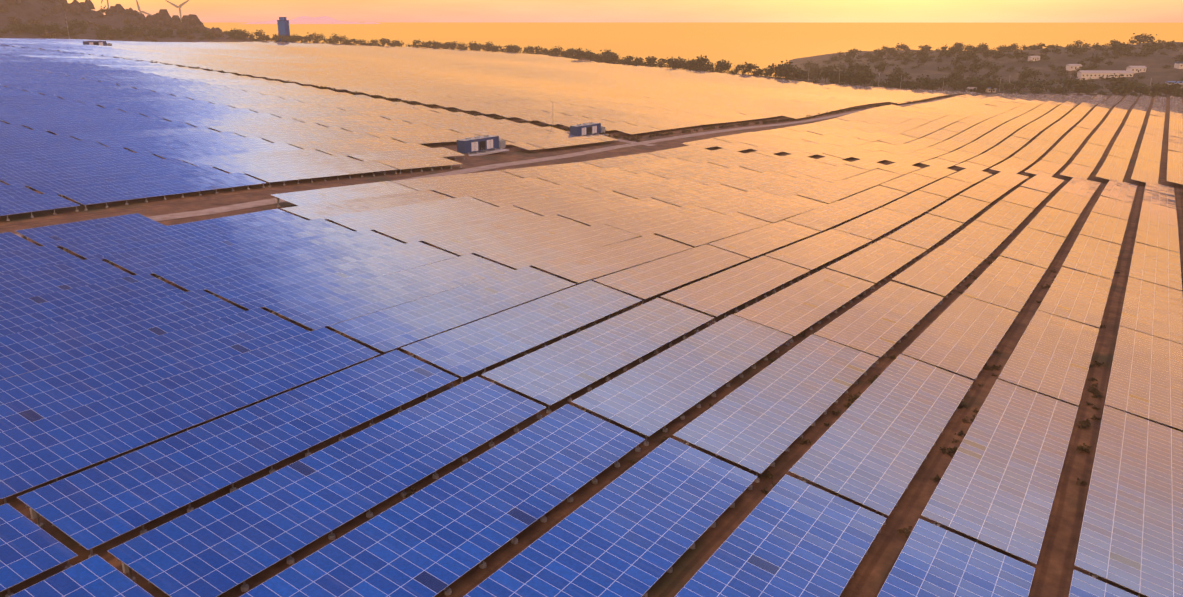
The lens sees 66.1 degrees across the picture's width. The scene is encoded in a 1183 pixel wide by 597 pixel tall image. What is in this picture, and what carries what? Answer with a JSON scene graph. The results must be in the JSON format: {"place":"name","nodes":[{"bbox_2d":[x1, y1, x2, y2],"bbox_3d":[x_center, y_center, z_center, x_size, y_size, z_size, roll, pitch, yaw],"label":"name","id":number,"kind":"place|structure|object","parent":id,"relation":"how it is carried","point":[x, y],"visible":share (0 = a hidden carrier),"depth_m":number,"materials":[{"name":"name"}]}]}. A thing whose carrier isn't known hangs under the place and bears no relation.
{"place":"outdoors","nodes":[
{"label":"outdoors","id":0,"kind":"place"},
{"bbox_2d":[243,16,379,23],"bbox_3d":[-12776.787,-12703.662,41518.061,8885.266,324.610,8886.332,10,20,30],"label":"island","id":1,"kind":"structure","parent":0,"point":[313,20],"depth_m":38551.57,"materials":[{"name":"pink"}]},
{"bbox_2d":[237,77,653,145],"bbox_3d":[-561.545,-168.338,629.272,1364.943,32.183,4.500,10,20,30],"label":"cross road","id":2,"kind":"structure","parent":0,"point":[633,142],"depth_m":296.18,"materials":[{"name":"brown soil"}]},
{"bbox_2d":[0,0,1182,596],"bbox_3d":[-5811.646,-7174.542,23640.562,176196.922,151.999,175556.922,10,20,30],"label":"ground","id":3,"kind":"structure","parent":0,"point":[1054,566],"depth_m":108.41,"materials":[{"name":"brown soil"}]},
{"bbox_2d":[0,0,81,22],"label":"hill rocks","id":4,"kind":"object","parent":3,"relation":"on","point":[75,8],"visible":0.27,"depth_m":1204.44,"materials":[{"name":"brown stone"}]},
{"bbox_2d":[42,0,127,17],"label":"hill rocks","id":5,"kind":"object","parent":3,"relation":"on","point":[86,5],"visible":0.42,"depth_m":1253.87,"materials":[{"name":"brown stone"}]},
{"bbox_2d":[83,40,111,45],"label":"inverter","id":6,"kind":"object","parent":3,"relation":"on","point":[101,43],"visible":0.67,"depth_m":573.17,"materials":[{"name":"blue paint"}]},
{"bbox_2d":[0,0,254,41],"bbox_3d":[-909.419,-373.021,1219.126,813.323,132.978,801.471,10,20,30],"label":"trees","id":7,"kind":"object","parent":3,"relation":"on","point":[126,21],"visible":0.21,"depth_m":1159.47,"materials":[{"name":"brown plant"}]},
{"bbox_2d":[136,0,151,14],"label":"turbine","id":8,"kind":"object","parent":3,"relation":"on","point":[139,9],"visible":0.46,"depth_m":2712.98,"materials":[{"name":"grey metal"}]},
{"bbox_2d":[106,4,221,33],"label":"hill rocks","id":9,"kind":"object","parent":3,"relation":"on","point":[165,17],"visible":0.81,"depth_m":1283.61,"materials":[{"name":"brown stone"}]},
{"bbox_2d":[166,0,188,21],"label":"turbine","id":10,"kind":"object","parent":3,"relation":"on","point":[180,5],"visible":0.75,"depth_m":2619.42,"materials":[{"name":"grey metal"}]},
{"bbox_2d":[276,17,289,41],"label":"blue tower","id":11,"kind":"structure","parent":3,"relation":"on","point":[283,25],"depth_m":1313.29,"materials":[{"name":"blue metal"}]},
{"bbox_2d":[5,45,952,141],"bbox_3d":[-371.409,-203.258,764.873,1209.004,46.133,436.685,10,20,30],"label":"border weeds","id":12,"kind":"object","parent":3,"relation":"on","point":[619,136],"visible":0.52,"depth_m":361.68,"materials":[{"name":"green plant"}]},
{"bbox_2d":[457,135,508,155],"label":"inverter","id":13,"kind":"object","parent":3,"relation":"on","point":[481,145],"visible":1,"depth_m":241.51,"materials":[{"name":"blue paint"}]},
{"bbox_2d":[570,122,608,137],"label":"inverter","id":14,"kind":"object","parent":3,"relation":"on","point":[587,129],"visible":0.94,"depth_m":298.79,"materials":[{"name":"blue paint"}]},
{"bbox_2d":[0,38,1182,596],"bbox_3d":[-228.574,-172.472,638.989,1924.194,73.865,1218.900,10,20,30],"label":"solar panels","id":15,"kind":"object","parent":3,"relation":"on","point":[100,360],"depth_m":97.07,"materials":[{"name":"blue glass"}]},
{"bbox_2d":[0,19,1182,96],"bbox_3d":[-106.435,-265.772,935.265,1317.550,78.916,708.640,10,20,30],"label":"tree line","id":16,"kind":"object","parent":3,"relation":"on","point":[780,70],"visible":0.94,"depth_m":896.93,"materials":[{"name":"green plant"}]},
{"bbox_2d":[0,142,1182,596],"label":"support posts","id":17,"kind":"object","parent":3,"relation":"on","point":[370,514],"visible":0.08,"depth_m":83.41,"materials":[{"name":"silver metal"}]},
{"bbox_2d":[166,201,1182,536],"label":"lane weeds","id":18,"kind":"object","parent":3,"relation":"on","point":[1086,423],"visible":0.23,"depth_m":84.80,"materials":[{"name":"green plant"}]},
{"bbox_2d":[781,33,1182,96],"bbox_3d":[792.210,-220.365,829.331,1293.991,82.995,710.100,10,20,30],"label":"headland trees","id":19,"kind":"object","parent":3,"relation":"on","point":[922,53],"visible":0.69,"depth_m":975.01,"materials":[{"name":"green plant"}]},
{"bbox_2d":[985,87,996,91],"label":"building","id":20,"kind":"structure","parent":3,"relation":"on","point":[989,89],"depth_m":749.70,"materials":[{"name":"white"}]},
{"bbox_2d":[1028,56,1039,60],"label":"house","id":21,"kind":"structure","parent":3,"relation":"on","point":[1034,58],"depth_m":952.22,"materials":[{"name":"white"}]},
{"bbox_2d":[1065,64,1081,70],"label":"house","id":22,"kind":"structure","parent":3,"relation":"on","point":[1070,67],"depth_m":873.28,"materials":[{"name":"white"}]},
{"bbox_2d":[1076,70,1133,79],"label":"long house","id":23,"kind":"structure","parent":3,"relation":"on","point":[1089,74],"depth_m":831.72,"materials":[{"name":"white"}]},
{"bbox_2d":[1126,66,1146,72],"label":"house","id":24,"kind":"structure","parent":3,"relation":"on","point":[1136,69],"depth_m":844.29,"materials":[{"name":"white"}]},
{"bbox_2d":[1165,81,1182,87],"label":"blue roof","id":25,"kind":"structure","parent":3,"relation":"on","point":[1174,82],"depth_m":778.12,"materials":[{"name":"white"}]},
{"bbox_2d":[1174,61,1182,68],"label":"building","id":26,"kind":"structure","parent":3,"relation":"on","point":[1179,65],"depth_m":848.56,"materials":[{"name":"white"}]},
{"bbox_2d":[15,93,1167,238],"bbox_3d":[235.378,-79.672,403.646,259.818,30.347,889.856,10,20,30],"label":"service road","id":27,"kind":"structure","parent":0,"point":[233,207],"depth_m":223.66,"materials":[{"name":"brown soil"}]},
{"bbox_2d":[67,0,1182,22],"label":"sky","id":28,"kind":"structure","parent":0,"point":[809,11],"materials":[{"name":"orange"}]},
{"bbox_2d":[202,22,1182,77],"bbox_3d":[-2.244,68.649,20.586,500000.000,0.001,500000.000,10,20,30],"label":"sea","id":29,"kind":"structure","parent":0,"point":[761,45],"depth_m":5130.31,"materials":[{"name":"orange"}]}
]}

